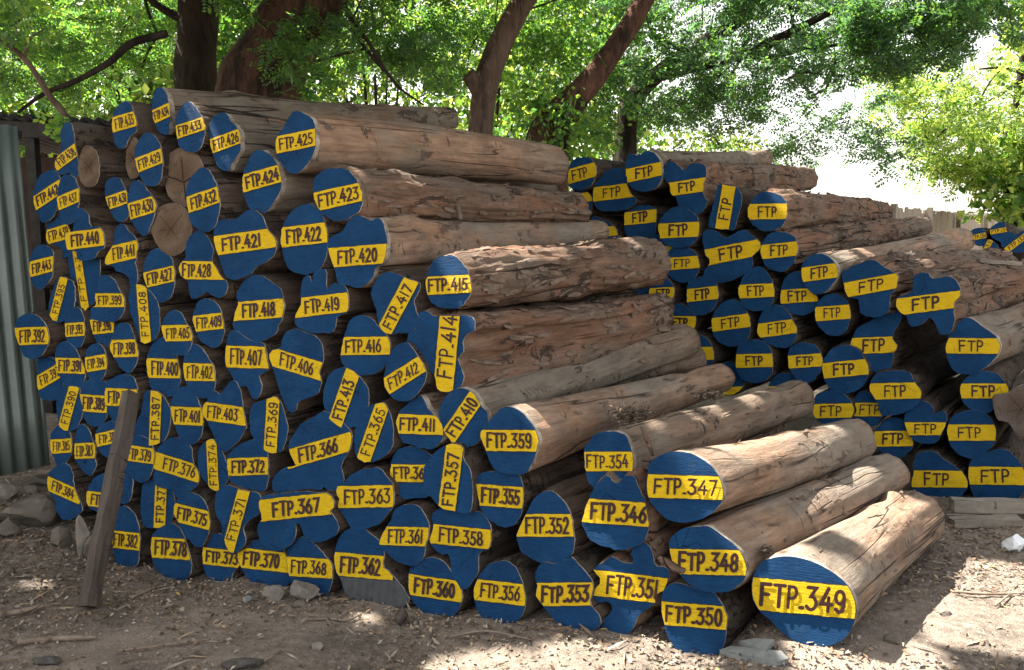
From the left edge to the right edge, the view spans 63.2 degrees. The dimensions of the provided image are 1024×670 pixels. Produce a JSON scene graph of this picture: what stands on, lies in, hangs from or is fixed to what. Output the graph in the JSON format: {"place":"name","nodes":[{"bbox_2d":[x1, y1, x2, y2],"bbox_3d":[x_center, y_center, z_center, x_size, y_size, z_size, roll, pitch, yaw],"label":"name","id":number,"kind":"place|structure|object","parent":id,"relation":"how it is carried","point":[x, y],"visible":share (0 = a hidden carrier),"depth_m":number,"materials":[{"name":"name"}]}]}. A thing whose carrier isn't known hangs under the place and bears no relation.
{"place":"outdoors","nodes":[
{"label":"outdoors","id":0,"kind":"place"},
{"bbox_2d":[0,112,111,413],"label":"shed","id":1,"kind":"structure","parent":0,"point":[34,141],"depth_m":7.00,"materials":[{"name":"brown metal"}]},
{"bbox_2d":[0,327,1023,669],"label":"ground","id":2,"kind":"structure","parent":0,"point":[940,633],"depth_m":3.47,"materials":[{"name":"soil"}]},
{"bbox_2d":[0,124,49,475],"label":"metal screen","id":3,"kind":"object","parent":2,"relation":"on","point":[24,446],"visible":0.94,"depth_m":5.35,"materials":[{"name":"grey metal"}]},
{"bbox_2d":[0,0,116,142],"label":"sapling","id":4,"kind":"object","parent":2,"relation":"on","point":[55,124],"visible":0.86,"depth_m":5.98,"materials":[{"name":"green plant"}]},
{"bbox_2d":[77,389,139,607],"bbox_3d":[-1.892,0.750,3.926,0.072,1.018,0.082,-12,-26,28],"label":"timber post","id":5,"kind":"object","parent":2,"relation":"on","point":[100,547],"visible":1,"depth_m":3.89,"materials":[{"name":"brown wood"}]},
{"bbox_2d":[0,0,261,119],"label":"broadleaf tree","id":6,"kind":"object","parent":2,"relation":"on","point":[195,53],"visible":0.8,"depth_m":9.02,"materials":[{"name":"green plant"}]},
{"bbox_2d":[41,0,223,154],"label":"shrub","id":7,"kind":"object","parent":2,"relation":"on","point":[150,86],"visible":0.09,"depth_m":13.47,"materials":[{"name":"green plant"}]},
{"bbox_2d":[150,519,204,580],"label":"numbered log","id":8,"kind":"object","parent":2,"relation":"on","point":[176,553],"visible":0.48,"depth_m":4.18,"materials":[{"name":"blue wood"}]},
{"bbox_2d":[173,486,221,546],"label":"numbered log","id":9,"kind":"object","parent":8,"relation":"on","point":[198,520],"visible":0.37,"depth_m":4.17,"materials":[{"name":"blue wood"}]},
{"bbox_2d":[153,436,207,497],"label":"numbered log","id":10,"kind":"object","parent":9,"relation":"on","point":[177,473],"visible":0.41,"depth_m":4.27,"materials":[{"name":"paint"}]},
{"bbox_2d":[134,389,177,445],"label":"numbered log","id":11,"kind":"object","parent":10,"relation":"on","point":[154,424],"visible":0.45,"depth_m":4.36,"materials":[{"name":"blue wood"}]},
{"bbox_2d":[146,337,186,396],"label":"numbered log","id":12,"kind":"object","parent":11,"relation":"on","point":[164,366],"visible":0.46,"depth_m":4.41,"materials":[{"name":"paint"}]},
{"bbox_2d":[128,284,197,343],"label":"numbered log","id":13,"kind":"object","parent":12,"relation":"on","point":[148,311],"visible":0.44,"depth_m":4.50,"materials":[{"name":"paint"}]},
{"bbox_2d":[105,224,158,285],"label":"numbered log","id":14,"kind":"object","parent":13,"relation":"on","point":[132,247],"visible":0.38,"depth_m":4.62,"materials":[{"name":"blue wood"}]},
{"bbox_2d":[127,180,173,235],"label":"numbered log","id":15,"kind":"object","parent":14,"relation":"on","point":[145,202],"visible":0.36,"depth_m":4.62,"materials":[{"name":"blue wood"}]},
{"bbox_2d":[134,133,179,188],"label":"numbered log","id":16,"kind":"object","parent":15,"relation":"on","point":[152,152],"visible":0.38,"depth_m":4.64,"materials":[{"name":"blue wood"}]},
{"bbox_2d":[151,87,458,134],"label":"numbered log","id":17,"kind":"object","parent":16,"relation":"on","point":[167,104],"visible":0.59,"depth_m":5.38,"materials":[{"name":"brown wood"}]},
{"bbox_2d":[237,538,291,586],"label":"numbered log","id":18,"kind":"object","parent":2,"relation":"on","point":[259,561],"visible":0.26,"depth_m":4.01,"materials":[{"name":"blue wood"}]},
{"bbox_2d":[215,482,273,552],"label":"numbered log","id":19,"kind":"object","parent":18,"relation":"on","point":[237,512],"visible":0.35,"depth_m":4.07,"materials":[{"name":"blue wood"}]},
{"bbox_2d":[197,438,230,490],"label":"numbered log","id":20,"kind":"object","parent":19,"relation":"on","point":[212,464],"visible":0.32,"depth_m":4.19,"materials":[{"name":"paint"}]},
{"bbox_2d":[202,380,262,450],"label":"numbered log","id":21,"kind":"object","parent":20,"relation":"on","point":[226,410],"visible":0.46,"depth_m":4.21,"materials":[{"name":"blue wood"}]},
{"bbox_2d":[183,344,233,398],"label":"numbered log","id":22,"kind":"object","parent":21,"relation":"on","point":[205,370],"visible":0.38,"depth_m":4.31,"materials":[{"name":"paint"}]},
{"bbox_2d":[192,297,237,347],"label":"numbered log","id":23,"kind":"object","parent":22,"relation":"on","point":[212,318],"visible":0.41,"depth_m":4.35,"materials":[{"name":"paint"}]},
{"bbox_2d":[178,230,242,299],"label":"numbered log","id":24,"kind":"object","parent":23,"relation":"on","point":[201,271],"visible":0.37,"depth_m":4.42,"materials":[{"name":"blue wood"}]},
{"bbox_2d":[186,166,250,231],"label":"numbered log","id":25,"kind":"object","parent":24,"relation":"on","point":[214,195],"visible":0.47,"depth_m":4.48,"materials":[{"name":"blue wood"}]},
{"bbox_2d":[209,112,284,172],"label":"numbered log","id":26,"kind":"object","parent":25,"relation":"on","point":[237,141],"visible":0.27,"depth_m":4.54,"materials":[{"name":"brown wood"}]},
{"bbox_2d":[227,438,294,491],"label":"numbered log","id":27,"kind":"object","parent":19,"relation":"on","point":[252,464],"visible":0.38,"depth_m":4.13,"materials":[{"name":"paint"}]},
{"bbox_2d":[249,393,324,453],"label":"numbered log","id":28,"kind":"object","parent":27,"relation":"on","point":[275,423],"visible":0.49,"depth_m":4.12,"materials":[{"name":"blue wood"}]},
{"bbox_2d":[225,330,280,398],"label":"numbered log","id":29,"kind":"object","parent":28,"relation":"on","point":[248,364],"visible":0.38,"depth_m":4.22,"materials":[{"name":"paint"}]},
{"bbox_2d":[233,272,305,341],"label":"numbered log","id":30,"kind":"object","parent":29,"relation":"on","point":[268,306],"visible":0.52,"depth_m":4.26,"materials":[{"name":"blue paint"}]},
{"bbox_2d":[213,209,292,281],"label":"numbered log","id":31,"kind":"object","parent":30,"relation":"on","point":[247,243],"visible":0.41,"depth_m":4.34,"materials":[{"name":"blue wood"}]},
{"bbox_2d":[242,149,557,212],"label":"numbered log","id":32,"kind":"object","parent":31,"relation":"on","point":[270,183],"visible":0.22,"depth_m":4.41,"materials":[{"name":"blue wood"}]},
{"bbox_2d":[275,111,568,184],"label":"numbered log","id":33,"kind":"object","parent":32,"relation":"on","point":[309,143],"visible":0.97,"depth_m":4.87,"materials":[{"name":"brown wood"}]},
{"bbox_2d":[269,327,344,412],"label":"numbered log","id":34,"kind":"object","parent":28,"relation":"on","point":[304,364],"visible":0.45,"depth_m":4.12,"materials":[{"name":"blue paint"}]},
{"bbox_2d":[294,268,376,335],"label":"numbered log","id":35,"kind":"object","parent":34,"relation":"on","point":[330,305],"visible":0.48,"depth_m":4.14,"materials":[{"name":"blue paint"}]},
{"bbox_2d":[280,200,345,274],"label":"numbered log","id":36,"kind":"object","parent":35,"relation":"on","point":[309,229],"visible":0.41,"depth_m":4.24,"materials":[{"name":"blue wood"}]},
{"bbox_2d":[328,214,608,287],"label":"numbered log","id":37,"kind":"object","parent":35,"relation":"on","point":[365,252],"visible":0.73,"depth_m":4.25,"materials":[{"name":"brown wood"}]},
{"bbox_2d":[313,163,591,223],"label":"numbered log","id":38,"kind":"object","parent":37,"relation":"on","point":[344,193],"visible":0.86,"depth_m":4.52,"materials":[{"name":"brown wood"}]},
{"bbox_2d":[257,488,350,550],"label":"numbered log","id":39,"kind":"object","parent":18,"relation":"on","point":[288,519],"visible":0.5,"depth_m":3.95,"materials":[{"name":"blue wood"}]},
{"bbox_2d":[272,410,392,492],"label":"numbered log","id":40,"kind":"object","parent":39,"relation":"on","point":[322,449],"visible":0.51,"depth_m":4.00,"materials":[{"name":"blue paint"}]},
{"bbox_2d":[323,366,391,427],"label":"numbered log","id":41,"kind":"object","parent":40,"relation":"on","point":[349,395],"visible":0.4,"depth_m":4.01,"materials":[{"name":"blue wood"}]},
{"bbox_2d":[340,313,407,374],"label":"numbered log","id":42,"kind":"object","parent":41,"relation":"on","point":[368,345],"visible":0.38,"depth_m":4.02,"materials":[{"name":"paint"}]},
{"bbox_2d":[371,270,632,335],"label":"numbered log","id":43,"kind":"object","parent":42,"relation":"on","point":[401,299],"visible":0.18,"depth_m":4.01,"materials":[{"name":"blue paint"}]},
{"bbox_2d":[2,0,690,190],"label":"woodland","id":44,"kind":"object","parent":2,"relation":"on","point":[355,97],"visible":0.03,"depth_m":19.02,"materials":[{"name":"green plant"}]},
{"bbox_2d":[201,0,495,105],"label":"broadleaf tree","id":45,"kind":"object","parent":2,"relation":"on","point":[277,49],"visible":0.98,"depth_m":8.23,"materials":[{"name":"green plant"}]},
{"bbox_2d":[334,522,414,607],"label":"numbered log","id":46,"kind":"object","parent":2,"relation":"on","point":[367,566],"visible":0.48,"depth_m":3.82,"materials":[{"name":"blue wood"}]},
{"bbox_2d":[336,459,419,530],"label":"numbered log","id":47,"kind":"object","parent":46,"relation":"on","point":[368,496],"visible":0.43,"depth_m":3.88,"materials":[{"name":"blue wood"}]},
{"bbox_2d":[354,398,409,462],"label":"numbered log","id":48,"kind":"object","parent":47,"relation":"on","point":[377,438],"visible":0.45,"depth_m":3.92,"materials":[{"name":"blue wood"}]},
{"bbox_2d":[408,552,474,616],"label":"numbered log","id":49,"kind":"object","parent":2,"relation":"on","point":[434,587],"visible":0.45,"depth_m":3.70,"materials":[{"name":"paint"}]},
{"bbox_2d":[379,497,439,565],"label":"numbered log","id":50,"kind":"object","parent":49,"relation":"on","point":[405,536],"visible":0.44,"depth_m":3.78,"materials":[{"name":"blue wood"}]},
{"bbox_2d":[390,445,444,498],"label":"numbered log","id":51,"kind":"object","parent":50,"relation":"on","point":[409,462],"visible":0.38,"depth_m":3.86,"materials":[{"name":"paint"}]},
{"bbox_2d":[396,347,706,448],"bbox_3d":[0.383,0.260,4.673,0.253,0.254,2.439,7,11,43],"label":"numbered log","id":52,"kind":"object","parent":51,"relation":"on","point":[418,424],"visible":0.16,"depth_m":3.87,"materials":[{"name":"blue wood"}]},
{"bbox_2d":[429,508,520,588],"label":"numbered log","id":53,"kind":"object","parent":49,"relation":"on","point":[472,545],"visible":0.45,"depth_m":3.70,"materials":[{"name":"blue wood"}]},
{"bbox_2d":[423,442,492,513],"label":"numbered log","id":54,"kind":"object","parent":53,"relation":"on","point":[452,471],"visible":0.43,"depth_m":3.73,"materials":[{"name":"blue paint"}]},
{"bbox_2d":[439,323,700,446],"bbox_3d":[0.420,0.198,4.569,0.270,0.282,2.169,6,13,39],"label":"numbered log","id":55,"kind":"object","parent":54,"relation":"on","point":[467,414],"visible":0.69,"depth_m":4.20,"materials":[{"name":"brown wood"}]},
{"bbox_2d":[407,293,674,393],"bbox_3d":[0.271,-0.008,4.541,0.383,0.409,1.935,6,10,42],"label":"numbered log","id":56,"kind":"object","parent":55,"relation":"on","point":[458,348],"visible":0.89,"depth_m":4.13,"materials":[{"name":"brown wood"}]},
{"bbox_2d":[425,236,671,310],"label":"numbered log","id":57,"kind":"object","parent":56,"relation":"on","point":[495,275],"visible":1,"depth_m":4.34,"materials":[{"name":"brown wood"}]},
{"bbox_2d":[476,449,585,527],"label":"numbered log","id":58,"kind":"object","parent":53,"relation":"on","point":[505,500],"visible":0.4,"depth_m":3.68,"materials":[{"name":"blue wood"}]},
{"bbox_2d":[480,363,734,473],"bbox_3d":[0.626,0.367,4.434,0.277,0.289,2.101,6,10,40],"label":"numbered log","id":59,"kind":"object","parent":58,"relation":"on","point":[523,438],"visible":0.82,"depth_m":3.91,"materials":[{"name":"brown wood"}]},
{"bbox_2d":[394,0,591,134],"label":"broadleaf tree","id":60,"kind":"object","parent":2,"relation":"on","point":[481,82],"visible":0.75,"depth_m":9.31,"materials":[{"name":"green plant"}]},
{"bbox_2d":[473,549,542,622],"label":"numbered log","id":61,"kind":"object","parent":2,"relation":"on","point":[505,587],"visible":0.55,"depth_m":3.60,"materials":[{"name":"blue paint"}]},
{"bbox_2d":[0,451,1023,669],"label":"leaf litter","id":62,"kind":"object","parent":2,"relation":"on","point":[470,622],"visible":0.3,"depth_m":3.63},
{"bbox_2d":[474,0,663,191],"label":"broadleaf tree","id":63,"kind":"object","parent":2,"relation":"on","point":[557,119],"visible":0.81,"depth_m":9.50,"materials":[{"name":"green plant"}]},
{"bbox_2d":[535,543,616,630],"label":"numbered log","id":64,"kind":"object","parent":2,"relation":"on","point":[565,591],"visible":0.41,"depth_m":3.50,"materials":[{"name":"blue paint"}]},
{"bbox_2d":[516,472,595,562],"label":"numbered log","id":65,"kind":"object","parent":64,"relation":"on","point":[551,529],"visible":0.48,"depth_m":3.59,"materials":[{"name":"blue wood"}]},
{"bbox_2d":[593,476,824,633],"bbox_3d":[1.068,0.962,4.200,0.374,0.459,2.085,6,8,38],"label":"numbered log","id":66,"kind":"object","parent":2,"relation":"on","point":[633,584],"visible":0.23,"depth_m":3.44,"materials":[{"name":"blue wood"}]},
{"bbox_2d":[581,424,784,551],"bbox_3d":[0.935,0.652,4.150,0.330,0.369,1.788,5,9,37],"label":"numbered log","id":67,"kind":"object","parent":66,"relation":"on","point":[623,513],"visible":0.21,"depth_m":3.49,"materials":[{"name":"blue paint"}]},
{"bbox_2d":[584,380,814,486],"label":"numbered log","id":68,"kind":"object","parent":67,"relation":"on","point":[621,451],"visible":0.81,"depth_m":3.98,"materials":[{"name":"brown wood"}]},
{"bbox_2d":[661,576,759,655],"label":"numbered log","id":69,"kind":"object","parent":2,"relation":"on","point":[701,622],"visible":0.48,"depth_m":3.33,"materials":[{"name":"blue paint"}]},
{"bbox_2d":[669,453,909,592],"bbox_3d":[1.399,0.820,3.914,1.885,0.248,0.292,-6,10,-44],"label":"numbered log","id":70,"kind":"object","parent":69,"relation":"on","point":[717,553],"visible":0.87,"depth_m":3.52,"materials":[{"name":"brown wood"}]},
{"bbox_2d":[646,419,876,522],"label":"numbered log","id":71,"kind":"object","parent":70,"relation":"on","point":[688,485],"visible":0.99,"depth_m":3.58,"materials":[{"name":"brown wood"}]},
{"bbox_2d":[569,0,931,295],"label":"broadleaf tree","id":72,"kind":"object","parent":2,"relation":"on","point":[683,60],"visible":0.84,"depth_m":10.51,"materials":[{"name":"green plant"}]},
{"bbox_2d":[751,490,944,646],"bbox_3d":[1.586,0.981,3.746,0.367,0.336,1.596,6,7,40],"label":"numbered log","id":73,"kind":"object","parent":2,"relation":"on","point":[830,585],"visible":0.99,"depth_m":3.27,"materials":[{"name":"brown wood"}]},
{"bbox_2d":[819,0,1023,91],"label":"broadleaf tree","id":74,"kind":"object","parent":2,"relation":"on","point":[934,27],"visible":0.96,"depth_m":9.07,"materials":[{"name":"green plant"}]},
{"bbox_2d":[852,1,1023,260],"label":"broadleaf tree","id":75,"kind":"object","parent":2,"relation":"on","point":[993,168],"visible":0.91,"depth_m":12.47,"materials":[{"name":"green plant"}]},
{"bbox_2d":[911,435,969,497],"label":"marked log","id":76,"kind":"object","parent":2,"relation":"on","point":[939,468],"visible":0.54,"depth_m":5.19,"materials":[{"name":"paint"}]},
{"bbox_2d":[874,377,955,457],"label":"marked log","id":77,"kind":"object","parent":76,"relation":"on","point":[893,438],"visible":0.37,"depth_m":5.35,"materials":[{"name":"blue wood"}]},
{"bbox_2d":[869,337,958,415],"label":"marked log","id":78,"kind":"object","parent":77,"relation":"on","point":[910,382],"visible":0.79,"depth_m":5.34,"materials":[{"name":"brown wood"}]},
{"bbox_2d":[850,309,948,372],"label":"marked log","id":79,"kind":"object","parent":78,"relation":"on","point":[889,340],"visible":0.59,"depth_m":5.46,"materials":[{"name":"blue paint"}]},
{"bbox_2d":[842,248,1017,317],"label":"marked log","id":80,"kind":"object","parent":79,"relation":"on","point":[876,286],"visible":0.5,"depth_m":5.46,"materials":[{"name":"brown wood"}]},
{"bbox_2d":[904,374,967,443],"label":"marked log","id":81,"kind":"object","parent":76,"relation":"on","point":[926,419],"visible":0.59,"depth_m":5.25,"materials":[{"name":"blue wood"}]},
{"bbox_2d":[967,424,1023,497],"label":"marked log","id":82,"kind":"object","parent":2,"relation":"on","point":[997,470],"visible":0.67,"depth_m":5.03,"materials":[{"name":"blue paint"}]},
{"bbox_2d":[947,405,1008,458],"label":"marked log","id":83,"kind":"object","parent":82,"relation":"on","point":[973,434],"visible":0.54,"depth_m":5.10,"materials":[{"name":"blue wood"}]},
{"bbox_2d":[960,350,1023,412],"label":"marked log","id":84,"kind":"object","parent":83,"relation":"on","point":[979,390],"visible":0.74,"depth_m":5.11,"materials":[{"name":"brown wood"}]},
{"bbox_2d":[945,301,1023,374],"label":"marked log","id":85,"kind":"object","parent":84,"relation":"on","point":[977,343],"visible":1,"depth_m":5.16,"materials":[{"name":"brown wood"}]},
{"bbox_2d":[896,258,1023,334],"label":"marked log","id":86,"kind":"object","parent":85,"relation":"on","point":[946,301],"visible":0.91,"depth_m":5.28,"materials":[{"name":"brown wood"}]},
{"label":"marked log","id":87,"kind":"object","parent":2,"relation":"on","visible":0},
{"bbox_2d":[697,328,737,365],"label":"marked log","id":88,"kind":"object","parent":87,"relation":"on","point":[715,350],"visible":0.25,"depth_m":6.00,"materials":[{"name":"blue wood"}]},
{"bbox_2d":[672,301,712,330],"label":"marked log","id":89,"kind":"object","parent":88,"relation":"on","point":[683,313],"visible":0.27,"depth_m":6.07,"materials":[{"name":"paint"}]},
{"bbox_2d":[649,276,687,303],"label":"marked log","id":90,"kind":"object","parent":89,"relation":"on","point":[675,291],"visible":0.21,"depth_m":6.17,"materials":[{"name":"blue wood"}]},
{"bbox_2d":[668,247,708,282],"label":"marked log","id":91,"kind":"object","parent":90,"relation":"on","point":[688,263],"visible":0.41,"depth_m":6.10,"materials":[{"name":"blue wood"}]},
{"bbox_2d":[658,206,709,248],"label":"marked log","id":92,"kind":"object","parent":91,"relation":"on","point":[681,227],"visible":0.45,"depth_m":6.11,"materials":[{"name":"blue wood"}]},
{"bbox_2d":[663,158,818,215],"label":"marked log","id":93,"kind":"object","parent":92,"relation":"on","point":[693,184],"visible":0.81,"depth_m":6.30,"materials":[{"name":"brown wood"}]},
{"bbox_2d":[625,149,772,191],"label":"marked log","id":94,"kind":"object","parent":93,"relation":"on","point":[644,171],"visible":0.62,"depth_m":6.34,"materials":[{"name":"brown wood"}]},
{"bbox_2d":[686,276,741,315],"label":"marked log","id":95,"kind":"object","parent":89,"relation":"on","point":[706,296],"visible":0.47,"depth_m":6.01,"materials":[{"name":"paint"}]},
{"bbox_2d":[702,228,769,284],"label":"marked log","id":96,"kind":"object","parent":95,"relation":"on","point":[732,255],"visible":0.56,"depth_m":5.93,"materials":[{"name":"blue wood"}]},
{"bbox_2d":[722,358,769,395],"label":"marked log","id":97,"kind":"object","parent":87,"relation":"on","point":[740,385],"visible":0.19,"depth_m":5.89,"materials":[{"name":"paint"}]},
{"bbox_2d":[736,337,788,382],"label":"marked log","id":98,"kind":"object","parent":97,"relation":"on","point":[759,360],"visible":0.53,"depth_m":5.78,"materials":[{"name":"paint"}]},
{"bbox_2d":[757,303,825,348],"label":"marked log","id":99,"kind":"object","parent":98,"relation":"on","point":[780,326],"visible":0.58,"depth_m":5.74,"materials":[{"name":"paint"}]},
{"bbox_2d":[780,270,842,315],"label":"marked log","id":100,"kind":"object","parent":99,"relation":"on","point":[797,297],"visible":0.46,"depth_m":5.70,"materials":[{"name":"blue wood"}]},
{"bbox_2d":[760,216,932,273],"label":"marked log","id":101,"kind":"object","parent":100,"relation":"on","point":[788,251],"visible":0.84,"depth_m":6.14,"materials":[{"name":"brown wood"}]},
{"bbox_2d":[748,188,893,232],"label":"marked log","id":102,"kind":"object","parent":101,"relation":"on","point":[770,210],"visible":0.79,"depth_m":6.06,"materials":[{"name":"brown wood"}]},
{"bbox_2d":[7,0,1023,213],"label":"sky","id":103,"kind":"structure","parent":0,"point":[854,180],"materials":[{"name":"white"}]},
{"bbox_2d":[813,383,869,423],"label":"marked log","id":104,"kind":"object","parent":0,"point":[830,406],"visible":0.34,"depth_m":5.51,"materials":[{"name":"blue wood"}]},
{"bbox_2d":[822,338,875,393],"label":"marked log","id":105,"kind":"object","parent":104,"relation":"on","point":[846,366],"visible":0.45,"depth_m":5.49,"materials":[{"name":"paint"}]},
{"bbox_2d":[815,289,873,335],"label":"marked log","id":106,"kind":"object","parent":105,"relation":"on","point":[837,313],"visible":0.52,"depth_m":5.56,"materials":[{"name":"paint"}]},
{"bbox_2d":[801,228,974,293],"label":"marked log","id":107,"kind":"object","parent":106,"relation":"on","point":[821,273],"visible":0.6,"depth_m":5.82,"materials":[{"name":"brown wood"}]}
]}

